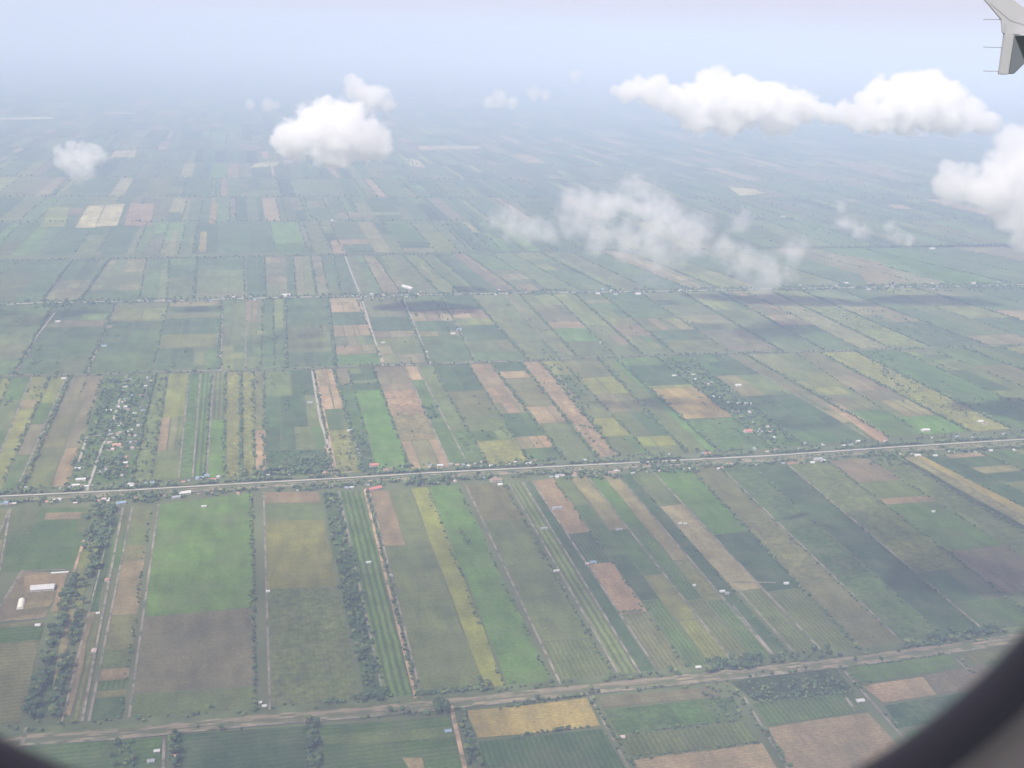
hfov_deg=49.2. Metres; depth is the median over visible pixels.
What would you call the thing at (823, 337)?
crop field
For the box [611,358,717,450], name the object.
crop field
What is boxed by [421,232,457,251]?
crop field
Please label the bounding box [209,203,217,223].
stubble field
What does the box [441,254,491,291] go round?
crop field
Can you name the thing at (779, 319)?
ploughed field
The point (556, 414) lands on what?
ploughed field
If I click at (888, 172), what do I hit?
stubble field
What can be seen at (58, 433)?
crop field
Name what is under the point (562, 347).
crop field
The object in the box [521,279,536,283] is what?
crop field
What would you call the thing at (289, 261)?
crop field
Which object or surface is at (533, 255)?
crop field
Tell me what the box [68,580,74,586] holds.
tree
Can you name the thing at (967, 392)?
crop field
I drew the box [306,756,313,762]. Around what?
tree
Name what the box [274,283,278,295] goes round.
crop field
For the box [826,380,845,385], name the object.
crop field
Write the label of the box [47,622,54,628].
tree
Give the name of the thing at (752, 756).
bare soil field
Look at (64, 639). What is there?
stubble field
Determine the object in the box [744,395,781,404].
crop field
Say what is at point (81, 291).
ploughed field
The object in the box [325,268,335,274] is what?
crop field
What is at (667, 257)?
crop field
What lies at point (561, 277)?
crop field
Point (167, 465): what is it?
crop field
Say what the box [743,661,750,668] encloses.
tree
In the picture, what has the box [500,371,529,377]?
bare soil field
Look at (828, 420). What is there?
crop field
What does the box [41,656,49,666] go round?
tree
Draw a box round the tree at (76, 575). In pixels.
[73,572,79,581]
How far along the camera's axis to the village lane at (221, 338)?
3990.53 m
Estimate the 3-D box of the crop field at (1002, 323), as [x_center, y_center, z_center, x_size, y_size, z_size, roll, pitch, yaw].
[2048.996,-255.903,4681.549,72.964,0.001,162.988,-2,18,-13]
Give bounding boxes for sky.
[0,0,1023,62]
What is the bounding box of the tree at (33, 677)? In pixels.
[30,674,37,680]
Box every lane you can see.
[1,345,1005,375]
[11,313,54,375]
[78,434,107,461]
[85,305,115,373]
[86,375,127,490]
[155,370,229,371]
[219,313,222,369]
[311,371,338,475]
[324,445,338,477]
[345,256,382,364]
[381,360,518,365]
[403,298,430,364]
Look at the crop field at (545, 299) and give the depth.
4798.78 m
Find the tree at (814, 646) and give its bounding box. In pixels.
[811,643,817,651]
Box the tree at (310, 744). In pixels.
[307,740,313,747]
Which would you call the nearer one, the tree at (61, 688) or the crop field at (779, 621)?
the tree at (61, 688)
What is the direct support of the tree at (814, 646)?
on the crop field at (779, 621)
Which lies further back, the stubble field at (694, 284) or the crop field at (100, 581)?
the stubble field at (694, 284)
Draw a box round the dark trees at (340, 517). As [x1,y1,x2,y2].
[0,113,1023,765]
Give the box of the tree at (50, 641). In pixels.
[46,639,53,646]
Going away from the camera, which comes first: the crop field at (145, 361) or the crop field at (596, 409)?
the crop field at (596, 409)
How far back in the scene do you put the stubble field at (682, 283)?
5219.75 m
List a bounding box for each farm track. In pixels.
[0,377,31,453]
[0,507,11,571]
[0,508,10,531]
[0,571,22,607]
[0,617,43,621]
[14,304,55,374]
[16,376,66,488]
[20,727,27,744]
[22,569,65,570]
[45,260,73,297]
[61,526,110,720]
[72,540,84,571]
[80,508,123,721]
[88,303,117,372]
[88,505,133,720]
[128,504,159,716]
[162,736,165,767]
[178,373,189,478]
[192,372,200,477]
[206,372,213,476]
[221,300,222,368]
[245,257,246,295]
[245,300,246,368]
[263,491,270,709]
[313,373,331,473]
[315,369,335,463]
[338,491,385,700]
[346,256,361,293]
[357,297,384,362]
[364,491,416,697]
[369,491,422,697]
[404,365,450,466]
[416,365,468,464]
[442,295,475,360]
[450,705,466,767]
[464,483,561,684]
[504,294,561,357]
[508,483,621,677]
[522,481,642,675]
[531,480,660,673]
[588,476,732,659]
[589,696,629,767]
[618,474,776,659]
[652,471,824,653]
[720,466,904,643]
[728,354,869,438]
[732,581,775,582]
[733,605,776,658]
[738,589,794,653]
[743,696,787,767]
[770,248,891,282]
[785,462,990,634]
[838,663,904,738]
[845,697,856,710]
[912,456,1023,515]
[948,652,968,669]
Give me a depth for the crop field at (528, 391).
3539.30 m
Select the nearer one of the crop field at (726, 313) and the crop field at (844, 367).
the crop field at (844, 367)
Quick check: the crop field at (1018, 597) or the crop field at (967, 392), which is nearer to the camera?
the crop field at (1018, 597)
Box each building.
[112,443,120,446]
[179,490,190,495]
[364,485,381,492]
[490,478,501,481]
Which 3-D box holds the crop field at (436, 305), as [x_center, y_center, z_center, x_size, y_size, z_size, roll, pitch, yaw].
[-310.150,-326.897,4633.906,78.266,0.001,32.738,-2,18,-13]
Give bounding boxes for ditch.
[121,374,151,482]
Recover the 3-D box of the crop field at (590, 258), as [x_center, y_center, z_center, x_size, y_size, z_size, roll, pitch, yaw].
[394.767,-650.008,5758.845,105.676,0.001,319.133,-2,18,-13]
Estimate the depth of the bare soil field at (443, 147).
11089.71 m
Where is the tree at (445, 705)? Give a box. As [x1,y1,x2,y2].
[443,703,450,714]
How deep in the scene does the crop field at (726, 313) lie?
4655.04 m
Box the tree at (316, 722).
[312,719,319,728]
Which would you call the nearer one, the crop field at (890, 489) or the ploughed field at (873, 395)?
the crop field at (890, 489)
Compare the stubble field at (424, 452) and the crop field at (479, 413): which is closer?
the stubble field at (424, 452)
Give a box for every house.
[75,478,85,480]
[116,500,125,504]
[147,758,154,762]
[369,463,378,466]
[743,429,752,432]
[856,698,864,702]
[920,428,929,431]
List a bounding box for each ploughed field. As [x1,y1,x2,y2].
[0,598,29,617]
[14,606,48,615]
[18,424,43,454]
[20,400,39,407]
[44,512,81,519]
[45,295,63,300]
[49,288,59,294]
[52,447,79,486]
[54,280,69,287]
[56,401,81,414]
[57,288,71,294]
[59,320,78,326]
[62,295,84,300]
[62,376,85,400]
[62,612,94,715]
[65,415,89,447]
[66,280,82,287]
[69,288,79,294]
[77,288,87,294]
[77,320,96,326]
[79,280,92,287]
[79,376,102,400]
[79,401,94,414]
[95,320,105,326]
[99,667,129,680]
[112,560,144,614]
[134,608,255,692]
[158,417,169,449]
[247,300,250,321]
[252,300,257,321]
[265,257,270,262]
[265,492,319,502]
[266,276,277,282]
[271,257,279,262]
[279,276,286,282]
[281,257,285,262]
[311,256,322,266]
[315,276,326,281]
[336,345,362,354]
[336,368,351,384]
[361,344,376,353]
[363,255,382,277]
[370,255,388,276]
[371,490,404,545]
[373,331,390,336]
[375,366,406,373]
[376,278,398,293]
[377,374,390,383]
[381,383,413,390]
[383,390,424,415]
[389,373,410,382]
[390,331,415,336]
[393,297,406,316]
[398,354,427,362]
[402,441,420,468]
[429,439,448,466]
[453,254,506,291]
[461,254,515,290]
[470,363,487,372]
[476,372,506,386]
[483,363,495,371]
[484,387,503,402]
[494,387,512,402]
[497,274,512,279]
[502,403,520,412]
[504,386,519,401]
[507,274,520,278]
[515,274,528,278]
[516,284,531,290]
[524,284,538,290]
[524,361,616,456]
[526,406,557,423]
[533,478,589,533]
[541,314,555,321]
[543,305,561,313]
[546,406,566,422]
[550,314,563,321]
[555,305,571,313]
[558,314,570,321]
[565,314,579,321]
[596,394,629,412]
[599,687,718,707]
[610,336,630,344]
[612,325,651,335]
[647,318,669,329]
[700,330,736,337]
[711,338,747,343]
[721,344,753,350]
[727,330,756,336]
[733,291,747,296]
[741,302,759,310]
[741,337,766,343]
[746,344,778,350]
[752,301,774,309]
[760,301,781,309]
[764,310,783,314]
[764,315,796,324]
[769,713,895,767]
[777,310,791,314]
[781,315,810,324]
[830,459,901,481]
[833,375,862,390]
[840,375,874,389]
[851,375,887,389]
[858,390,906,400]
[880,496,934,503]
[926,664,988,694]
[946,245,1023,260]
[946,452,987,457]
[949,549,1023,592]
[967,336,994,344]
[969,546,1023,587]
[989,335,1019,343]
[1001,334,1023,342]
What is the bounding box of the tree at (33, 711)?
[28,708,36,718]
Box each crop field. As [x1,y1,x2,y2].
[0,261,18,267]
[0,274,38,301]
[0,305,20,315]
[0,315,25,324]
[0,325,18,330]
[0,331,14,333]
[0,334,6,338]
[0,339,12,344]
[0,344,31,358]
[0,359,22,373]
[0,378,10,401]
[0,400,19,430]
[0,431,7,448]
[0,442,20,489]
[0,508,7,538]
[0,621,44,723]
[0,625,43,643]
[1,531,125,571]
[3,261,43,273]
[4,377,29,399]
[4,455,29,488]
[6,333,37,338]
[6,408,34,441]
[7,506,130,532]
[11,338,30,343]
[13,273,63,301]
[15,330,39,333]
[16,304,49,314]
[16,356,62,373]
[17,324,40,329]
[17,508,83,568]
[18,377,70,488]
[21,314,45,324]
[23,377,48,399]
[26,340,66,356]
[26,448,63,487]
[26,737,161,767]
[31,403,52,423]
[32,260,70,273]
[35,327,103,340]
[40,650,69,718]
[41,377,63,402]
[42,415,75,448]
[45,320,61,326]
[48,314,81,319]
[51,309,110,313]
[54,303,112,309]
[57,356,90,372]
[60,260,85,279]
[61,340,96,355]
[67,545,92,609]
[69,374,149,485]
[73,260,99,279]
[74,608,101,721]
[81,313,109,319]
[84,290,107,299]
[87,260,106,279]
[88,515,117,611]
[89,353,110,372]
[90,696,125,720]
[94,277,143,284]
[95,689,126,697]
[96,679,127,690]
[97,321,125,352]
[98,272,144,277]
[100,285,118,289]
[101,650,131,668]
[105,290,140,299]
[105,352,122,371]
[105,615,136,649]
[110,308,143,320]
[111,259,126,271]
[116,302,168,307]
[116,321,133,351]
[118,352,138,371]
[123,375,155,482]
[123,545,146,559]
[125,321,152,351]
[126,525,148,544]
[130,505,151,524]
[130,687,256,716]
[133,374,167,481]
[135,351,156,370]
[141,268,160,298]
[141,308,167,320]
[146,321,163,350]
[147,259,169,267]
[153,450,179,480]
[154,365,218,369]
[155,349,169,366]
[158,268,168,298]
[159,333,219,348]
[163,318,182,334]
[163,373,187,416]
[166,311,218,318]
[167,417,177,449]
[168,306,190,312]
[168,348,193,365]
[169,277,183,285]
[169,286,193,298]
[170,258,196,264]
[170,265,196,276]
[173,726,309,767]
[176,417,183,448]
[180,373,198,478]
[181,318,190,333]
[184,277,195,285]
[190,318,210,333]
[192,306,202,311]
[193,348,205,365]
[194,372,211,477]
[196,270,215,292]
[198,258,216,260]
[198,260,244,265]
[198,266,222,269]
[203,305,219,311]
[206,347,219,364]
[211,317,219,332]
[211,372,226,419]
[216,270,227,291]
[222,326,230,344]
[222,345,232,352]
[222,352,244,358]
[222,359,233,368]
[223,265,244,269]
[223,300,232,325]
[227,372,241,476]
[228,257,244,259]
[228,270,245,291]
[231,326,244,344]
[234,300,245,325]
[234,345,244,351]
[235,359,244,368]
[242,372,254,475]
[246,257,257,296]
[246,335,251,344]
[246,345,252,356]
[246,357,261,368]
[251,322,255,330]
[252,335,261,344]
[254,345,261,356]
[254,372,265,429]
[257,322,262,330]
[258,257,265,295]
[258,299,262,321]
[262,339,274,367]
[263,313,274,338]
[264,299,273,312]
[265,371,291,395]
[265,396,280,427]
[265,503,323,519]
[266,263,286,275]
[266,283,273,295]
[266,428,280,450]
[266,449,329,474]
[266,520,336,588]
[268,587,359,705]
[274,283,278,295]
[274,299,286,326]
[275,327,287,367]
[280,395,307,426]
[281,427,295,449]
[286,298,308,305]
[287,257,293,266]
[287,267,294,279]
[287,280,295,295]
[287,306,327,309]
[287,310,300,317]
[287,318,309,325]
[287,326,300,352]
[288,352,302,366]
[291,370,314,394]
[295,427,314,449]
[301,326,320,351]
[302,256,315,294]
[302,310,315,317]
[303,352,314,366]
[305,395,320,425]
[310,298,328,305]
[310,317,330,325]
[313,267,323,275]
[313,426,324,448]
[315,352,321,365]
[317,310,329,317]
[320,326,332,351]
[320,716,461,767]
[322,256,332,263]
[322,351,335,365]
[322,727,455,744]
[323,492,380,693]
[324,264,333,267]
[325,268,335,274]
[325,409,334,429]
[326,275,337,284]
[328,285,339,294]
[329,430,361,472]
[331,312,344,324]
[332,409,342,429]
[334,256,358,293]
[334,336,346,345]
[339,409,347,429]
[340,385,366,439]
[340,491,412,697]
[343,312,353,324]
[347,256,370,293]
[350,368,360,373]
[351,312,366,324]
[351,373,377,379]
[354,383,363,389]
[356,255,382,293]
[356,336,365,344]
[356,440,375,471]
[358,297,377,316]
[360,367,373,373]
[363,383,372,389]
[365,335,374,343]
[369,317,386,330]
[371,297,385,316]
[372,383,380,389]
[375,337,388,344]
[376,255,389,269]
[379,297,399,316]
[381,255,393,269]
[382,354,399,362]
[383,317,412,330]
[384,255,400,269]
[385,544,438,570]
[387,337,397,344]
[390,489,429,544]
[391,255,437,292]
[391,270,399,276]
[391,345,403,353]
[391,569,483,692]
[396,270,406,276]
[396,337,412,344]
[398,286,417,292]
[401,277,413,285]
[401,345,410,353]
[402,296,420,299]
[405,255,418,264]
[405,300,421,304]
[407,304,426,306]
[408,345,423,353]
[410,255,427,264]
[411,337,418,343]
[412,380,443,421]
[414,306,428,310]
[414,321,438,330]
[415,265,429,276]
[417,365,465,429]
[419,255,465,291]
[419,265,434,276]
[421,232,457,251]
[421,296,441,298]
[421,300,431,303]
[421,336,443,348]
[424,265,441,276]
[425,254,471,291]
[426,349,450,357]
[427,277,457,291]
[428,304,445,305]
[429,254,478,291]
[429,356,472,361]
[431,299,444,303]
[431,422,466,466]
[433,364,462,391]
[435,306,447,310]
[436,254,486,291]
[436,321,455,330]
[438,331,449,335]
[439,336,466,348]
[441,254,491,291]
[445,299,456,304]
[446,254,497,291]
[448,305,457,308]
[448,390,495,410]
[449,349,471,356]
[449,364,484,390]
[452,430,486,464]
[455,318,466,324]
[456,299,464,303]
[457,304,466,308]
[459,325,483,339]
[459,409,499,417]
[461,295,471,298]
[463,299,476,303]
[464,417,506,430]
[465,304,474,308]
[465,318,481,324]
[466,340,485,352]
[466,483,522,519]
[471,431,497,440]
[472,295,543,358]
[472,304,481,308]
[472,351,525,359]
[475,325,507,339]
[477,439,527,463]
[478,318,494,324]
[479,729,624,767]
[480,340,500,351]
[484,520,590,641]
[490,253,577,290]
[492,270,507,273]
[492,363,512,370]
[493,295,517,311]
[494,403,506,412]
[494,430,514,439]
[501,413,534,436]
[505,270,521,273]
[505,378,553,405]
[506,279,526,283]
[506,295,539,324]
[507,312,535,339]
[509,362,525,370]
[510,482,636,672]
[514,253,533,258]
[514,294,546,324]
[514,311,542,339]
[520,413,543,434]
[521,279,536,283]
[522,294,540,304]
[524,481,654,670]
[525,253,542,258]
[525,259,548,263]
[525,448,546,460]
[530,340,549,357]
[532,284,547,290]
[532,305,549,313]
[533,264,557,269]
[534,253,548,258]
[534,294,562,304]
[534,325,565,356]
[537,340,553,357]
[538,325,575,356]
[539,423,596,458]
[540,340,558,356]
[542,259,559,263]
[542,361,563,374]
[542,447,561,459]
[542,638,611,679]
[545,252,626,289]
[547,270,573,281]
[549,264,572,269]
[552,252,648,289]
[553,361,572,374]
[554,270,579,281]
[554,294,583,310]
[555,477,588,504]
[560,270,590,281]
[560,375,584,394]
[563,360,591,377]
[566,341,599,355]
[567,282,588,289]
[567,294,591,310]
[569,532,610,563]
[570,375,591,394]
[571,252,607,263]
[571,270,595,281]
[573,395,612,417]
[574,311,601,329]
[575,505,625,554]
[577,282,599,289]
[577,294,591,299]
[578,359,611,376]
[579,377,609,394]
[584,252,625,263]
[584,311,613,329]
[587,341,612,354]
[588,293,606,298]
[589,282,611,289]
[589,304,601,309]
[591,330,609,335]
[593,418,630,435]
[597,264,631,274]
[597,303,611,309]
[597,310,619,317]
[600,336,617,344]
[602,358,704,451]
[603,293,647,298]
[604,318,620,324]
[604,697,743,733]
[605,330,619,335]
[607,303,617,308]
[607,345,621,354]
[607,436,637,455]
[610,263,654,274]
[610,298,666,311]
[610,555,658,600]
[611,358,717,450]
[611,530,661,574]
[612,310,630,317]
[612,412,651,436]
[613,345,632,354]
[615,318,638,324]
[615,393,646,411]
[618,357,640,365]
[619,474,789,656]
[620,275,663,289]
[621,722,759,756]
[622,612,685,669]
[623,436,648,454]
[625,345,640,353]
[626,336,635,342]
[626,365,667,385]
[628,312,676,317]
[631,251,666,262]
[631,411,668,435]
[632,336,643,341]
[632,343,644,348]
[632,472,680,505]
[632,530,702,599]
[634,318,660,329]
[634,357,664,364]
[636,275,686,288]
[638,349,660,353]
[639,251,671,262]
[639,336,654,341]
[640,342,653,348]
[642,600,707,666]
[643,293,668,299]
[645,446,662,453]
[645,575,696,620]
[646,251,685,261]
[646,364,689,384]
[648,342,661,348]
[649,385,674,388]
[653,330,691,339]
[655,300,679,304]
[656,318,679,329]
[658,250,701,258]
[658,348,673,352]
[659,446,676,452]
[660,292,692,299]
[660,304,717,314]
[660,356,801,447]
[661,263,686,270]
[663,340,726,352]
[669,263,697,270]
[673,445,685,452]
[674,299,699,304]
[674,384,694,387]
[674,560,721,599]
[678,250,716,258]
[678,262,707,270]
[678,619,728,663]
[680,271,734,287]
[680,330,708,339]
[681,259,733,269]
[686,292,720,309]
[686,417,771,450]
[687,600,751,660]
[690,280,716,287]
[690,324,719,329]
[690,355,708,361]
[692,249,847,286]
[693,271,742,287]
[693,292,731,309]
[694,466,770,520]
[700,270,756,287]
[700,362,714,367]
[701,355,718,361]
[703,292,740,309]
[705,259,747,268]
[705,368,732,375]
[707,600,769,659]
[709,362,734,367]
[711,355,725,361]
[712,291,750,309]
[713,323,743,329]
[714,531,801,591]
[715,270,734,275]
[716,310,737,317]
[719,355,737,360]
[720,464,939,641]
[721,270,741,274]
[725,367,758,374]
[726,291,741,296]
[726,310,747,317]
[729,276,774,286]
[730,317,782,328]
[730,354,805,394]
[730,361,746,366]
[731,270,754,274]
[731,668,854,700]
[735,249,786,254]
[736,589,819,654]
[737,374,790,394]
[739,297,753,300]
[739,354,812,394]
[741,310,762,316]
[742,269,766,274]
[743,275,787,286]
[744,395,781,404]
[744,519,832,580]
[746,302,764,309]
[748,296,761,300]
[749,328,806,341]
[749,354,803,371]
[751,254,800,263]
[753,462,982,635]
[753,693,867,725]
[755,404,796,419]
[758,275,802,286]
[768,588,857,651]
[771,254,822,263]
[771,342,794,349]
[772,394,805,402]
[773,290,925,347]
[773,419,794,427]
[777,353,821,371]
[779,402,827,417]
[782,325,829,348]
[782,372,811,380]
[783,264,843,269]
[783,341,822,349]
[785,418,815,426]
[785,426,844,444]
[789,325,838,348]
[790,460,927,541]
[796,381,812,387]
[798,325,849,348]
[798,353,832,360]
[800,270,896,285]
[800,371,835,379]
[800,395,828,410]
[800,579,899,646]
[806,289,861,298]
[806,381,825,386]
[806,417,825,425]
[807,325,856,348]
[809,361,835,374]
[814,387,836,394]
[816,361,844,374]
[816,416,841,424]
[819,380,833,386]
[822,395,866,410]
[823,351,1008,430]
[823,424,866,440]
[824,361,853,374]
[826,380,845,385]
[827,387,849,394]
[829,360,858,374]
[835,299,859,306]
[841,289,989,335]
[842,386,857,393]
[843,299,872,306]
[845,394,881,409]
[845,423,872,438]
[845,655,962,682]
[851,409,920,436]
[857,247,984,270]
[858,299,880,305]
[858,480,924,497]
[860,350,1023,428]
[864,289,1011,334]
[865,315,887,321]
[871,458,1023,555]
[873,401,904,416]
[875,315,894,321]
[879,322,958,345]
[881,538,963,571]
[884,288,1008,318]
[885,693,961,727]
[887,246,999,269]
[888,502,1003,549]
[900,350,921,354]
[901,457,1023,528]
[902,246,1023,272]
[905,322,982,344]
[914,349,940,354]
[915,355,934,359]
[918,570,981,602]
[921,246,1023,267]
[923,360,940,364]
[925,455,1023,506]
[928,355,952,358]
[932,349,986,365]
[933,365,950,370]
[935,359,965,364]
[937,287,991,295]
[944,365,961,369]
[947,296,1014,310]
[947,370,1011,390]
[948,348,1004,364]
[948,568,1003,598]
[953,456,1006,466]
[954,364,969,369]
[954,597,1023,628]
[955,645,1010,664]
[959,364,977,368]
[960,270,1016,282]
[961,287,1023,300]
[966,270,1023,282]
[967,348,1007,361]
[968,369,1023,389]
[969,296,1023,309]
[971,318,1009,327]
[972,347,1023,361]
[974,365,1023,385]
[983,318,1018,327]
[984,270,1023,279]
[984,347,1023,360]
[984,365,1023,380]
[984,452,1023,468]
[986,471,1023,482]
[988,286,1023,295]
[990,347,1023,358]
[992,389,1023,402]
[992,451,1023,463]
[995,269,1023,276]
[995,318,1023,326]
[995,364,1023,375]
[1000,328,1023,335]
[1001,450,1023,459]
[1003,347,1023,353]
[1005,481,1023,491]
[1005,592,1023,607]
[1006,318,1023,323]
[1009,362,1023,368]
[1009,449,1023,454]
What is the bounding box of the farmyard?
[0,571,56,620]
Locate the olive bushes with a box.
[0,112,1023,765]
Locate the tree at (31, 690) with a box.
[28,687,36,693]
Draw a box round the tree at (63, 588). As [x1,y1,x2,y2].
[61,586,68,595]
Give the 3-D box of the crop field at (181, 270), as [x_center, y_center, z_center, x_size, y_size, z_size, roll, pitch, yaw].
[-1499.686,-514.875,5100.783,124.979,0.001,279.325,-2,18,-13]
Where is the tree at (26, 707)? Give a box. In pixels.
[21,703,30,712]
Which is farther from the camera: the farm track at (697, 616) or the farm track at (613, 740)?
the farm track at (697, 616)
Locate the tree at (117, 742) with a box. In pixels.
[114,739,120,745]
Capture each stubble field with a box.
[52,601,76,687]
[90,285,101,289]
[102,260,116,271]
[118,284,129,289]
[123,259,139,271]
[130,284,141,289]
[137,259,147,271]
[165,230,179,256]
[169,301,221,306]
[196,292,212,297]
[198,232,206,251]
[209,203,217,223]
[214,291,245,297]
[279,283,287,294]
[294,256,305,294]
[316,282,328,294]
[317,370,324,384]
[336,213,371,218]
[347,336,357,344]
[378,345,392,354]
[391,277,404,285]
[393,414,435,440]
[412,440,437,467]
[418,331,431,335]
[431,331,438,335]
[450,331,460,335]
[466,698,599,737]
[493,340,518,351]
[515,402,526,411]
[516,436,533,448]
[556,375,574,394]
[572,476,626,529]
[585,300,595,303]
[595,299,610,302]
[604,475,687,559]
[618,251,696,279]
[653,387,731,418]
[665,318,693,329]
[670,280,697,288]
[677,315,732,323]
[679,280,705,288]
[718,375,763,395]
[747,290,888,347]
[772,248,818,258]
[786,248,827,258]
[794,248,949,284]
[807,395,833,409]
[814,156,899,180]
[816,259,835,263]
[823,259,841,262]
[824,299,851,306]
[825,410,848,422]
[828,264,857,272]
[833,176,876,185]
[840,263,854,268]
[843,307,881,314]
[846,255,905,284]
[865,306,901,314]
[881,315,908,321]
[882,400,917,415]
[893,400,925,415]
[895,315,919,321]
[901,399,936,414]
[902,279,922,284]
[904,457,1023,524]
[915,456,1023,514]
[920,288,961,295]
[974,465,1020,472]
[975,335,1008,343]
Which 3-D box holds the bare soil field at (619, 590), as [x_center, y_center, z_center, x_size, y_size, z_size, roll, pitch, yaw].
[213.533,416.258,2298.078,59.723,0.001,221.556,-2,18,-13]
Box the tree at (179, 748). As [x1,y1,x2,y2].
[175,745,182,752]
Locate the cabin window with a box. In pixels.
[0,631,1023,767]
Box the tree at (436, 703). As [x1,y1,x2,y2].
[433,700,440,710]
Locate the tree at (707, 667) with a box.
[704,664,711,672]
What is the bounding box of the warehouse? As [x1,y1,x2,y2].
[401,284,414,289]
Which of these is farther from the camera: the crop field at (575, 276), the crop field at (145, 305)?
the crop field at (575, 276)
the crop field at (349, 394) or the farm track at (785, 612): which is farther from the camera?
the crop field at (349, 394)
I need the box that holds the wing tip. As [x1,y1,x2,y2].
[983,0,1023,74]
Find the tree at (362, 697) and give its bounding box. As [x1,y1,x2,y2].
[359,695,365,702]
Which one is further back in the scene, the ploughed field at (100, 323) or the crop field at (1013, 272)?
the crop field at (1013, 272)
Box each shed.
[17,598,24,609]
[30,583,54,591]
[51,571,68,573]
[552,506,561,509]
[813,457,822,460]
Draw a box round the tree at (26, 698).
[22,695,31,703]
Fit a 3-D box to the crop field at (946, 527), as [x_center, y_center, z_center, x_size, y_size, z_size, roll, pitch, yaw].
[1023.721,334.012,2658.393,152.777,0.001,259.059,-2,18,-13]
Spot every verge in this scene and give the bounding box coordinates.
[0,284,1022,305]
[0,344,1023,376]
[0,626,1023,737]
[1,435,1022,493]
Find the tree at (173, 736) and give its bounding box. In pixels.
[169,734,176,741]
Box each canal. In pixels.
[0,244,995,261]
[3,346,1013,376]
[3,442,1020,498]
[14,639,1015,742]
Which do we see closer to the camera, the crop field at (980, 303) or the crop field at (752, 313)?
the crop field at (752, 313)
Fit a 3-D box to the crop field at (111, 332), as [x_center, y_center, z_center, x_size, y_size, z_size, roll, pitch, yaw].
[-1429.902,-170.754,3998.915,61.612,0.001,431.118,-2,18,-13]
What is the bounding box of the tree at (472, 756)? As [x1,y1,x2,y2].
[469,753,475,761]
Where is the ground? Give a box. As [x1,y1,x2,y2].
[0,26,1023,767]
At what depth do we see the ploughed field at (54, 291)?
4626.75 m
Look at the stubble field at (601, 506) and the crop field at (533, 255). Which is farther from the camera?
the crop field at (533, 255)
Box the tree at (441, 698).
[436,696,443,702]
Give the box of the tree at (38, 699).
[35,696,42,706]
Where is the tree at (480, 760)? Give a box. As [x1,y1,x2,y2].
[477,758,483,765]
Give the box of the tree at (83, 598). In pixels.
[80,595,86,603]
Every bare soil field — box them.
[0,117,52,119]
[22,600,52,609]
[24,574,59,592]
[51,573,67,611]
[75,205,103,227]
[96,204,124,226]
[107,112,136,113]
[110,150,135,157]
[124,204,153,225]
[250,162,278,167]
[255,430,265,449]
[256,450,265,469]
[320,385,333,408]
[323,369,329,384]
[327,369,335,384]
[329,385,343,408]
[330,297,357,302]
[331,240,345,253]
[331,303,343,311]
[333,325,343,336]
[342,303,354,311]
[343,325,354,335]
[352,302,360,311]
[353,325,359,335]
[358,324,371,335]
[403,758,423,767]
[406,366,422,379]
[410,159,425,167]
[410,311,426,320]
[418,146,479,149]
[424,311,440,320]
[437,311,452,320]
[450,309,472,317]
[468,309,488,317]
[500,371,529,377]
[528,436,543,447]
[537,435,552,446]
[548,322,585,327]
[589,562,646,613]
[601,251,677,279]
[610,251,687,279]
[633,743,776,767]
[660,504,759,590]
[729,187,766,195]
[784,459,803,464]
[830,403,887,441]
[863,677,936,702]
[993,310,1023,319]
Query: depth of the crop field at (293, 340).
4040.09 m
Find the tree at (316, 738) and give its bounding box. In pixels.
[313,735,319,746]
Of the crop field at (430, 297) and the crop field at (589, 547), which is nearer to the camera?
the crop field at (589, 547)
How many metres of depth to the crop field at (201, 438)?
3145.29 m
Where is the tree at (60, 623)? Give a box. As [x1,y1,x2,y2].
[57,620,63,625]
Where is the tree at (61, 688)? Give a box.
[58,685,64,694]
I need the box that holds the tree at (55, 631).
[51,628,58,638]
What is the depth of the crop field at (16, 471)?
2772.89 m
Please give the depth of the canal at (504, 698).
1897.88 m
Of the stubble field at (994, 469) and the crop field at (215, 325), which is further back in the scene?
the crop field at (215, 325)
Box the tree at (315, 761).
[312,758,319,767]
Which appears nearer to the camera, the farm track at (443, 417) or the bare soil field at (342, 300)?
the farm track at (443, 417)
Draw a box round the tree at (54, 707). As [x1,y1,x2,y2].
[49,705,58,714]
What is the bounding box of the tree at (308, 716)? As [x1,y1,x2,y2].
[305,714,311,723]
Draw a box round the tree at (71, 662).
[68,659,74,667]
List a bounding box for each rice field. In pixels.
[40,207,69,226]
[144,492,254,616]
[208,420,225,476]
[336,353,380,364]
[356,389,409,470]
[411,487,503,686]
[429,484,549,684]
[468,253,514,269]
[554,328,598,340]
[589,475,645,529]
[596,376,629,393]
[637,436,656,446]
[650,435,678,445]
[655,468,748,534]
[815,247,1003,283]
[870,248,988,284]
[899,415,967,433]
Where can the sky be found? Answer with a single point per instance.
(949, 30)
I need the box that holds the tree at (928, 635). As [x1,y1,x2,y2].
[926,633,932,640]
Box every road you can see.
[0,439,1023,496]
[3,284,1023,304]
[8,634,1019,740]
[19,643,1011,745]
[31,444,1023,499]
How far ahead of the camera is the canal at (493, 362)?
3843.52 m
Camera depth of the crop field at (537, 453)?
3012.77 m
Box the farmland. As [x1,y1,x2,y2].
[0,48,1023,254]
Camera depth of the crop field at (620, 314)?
4594.79 m

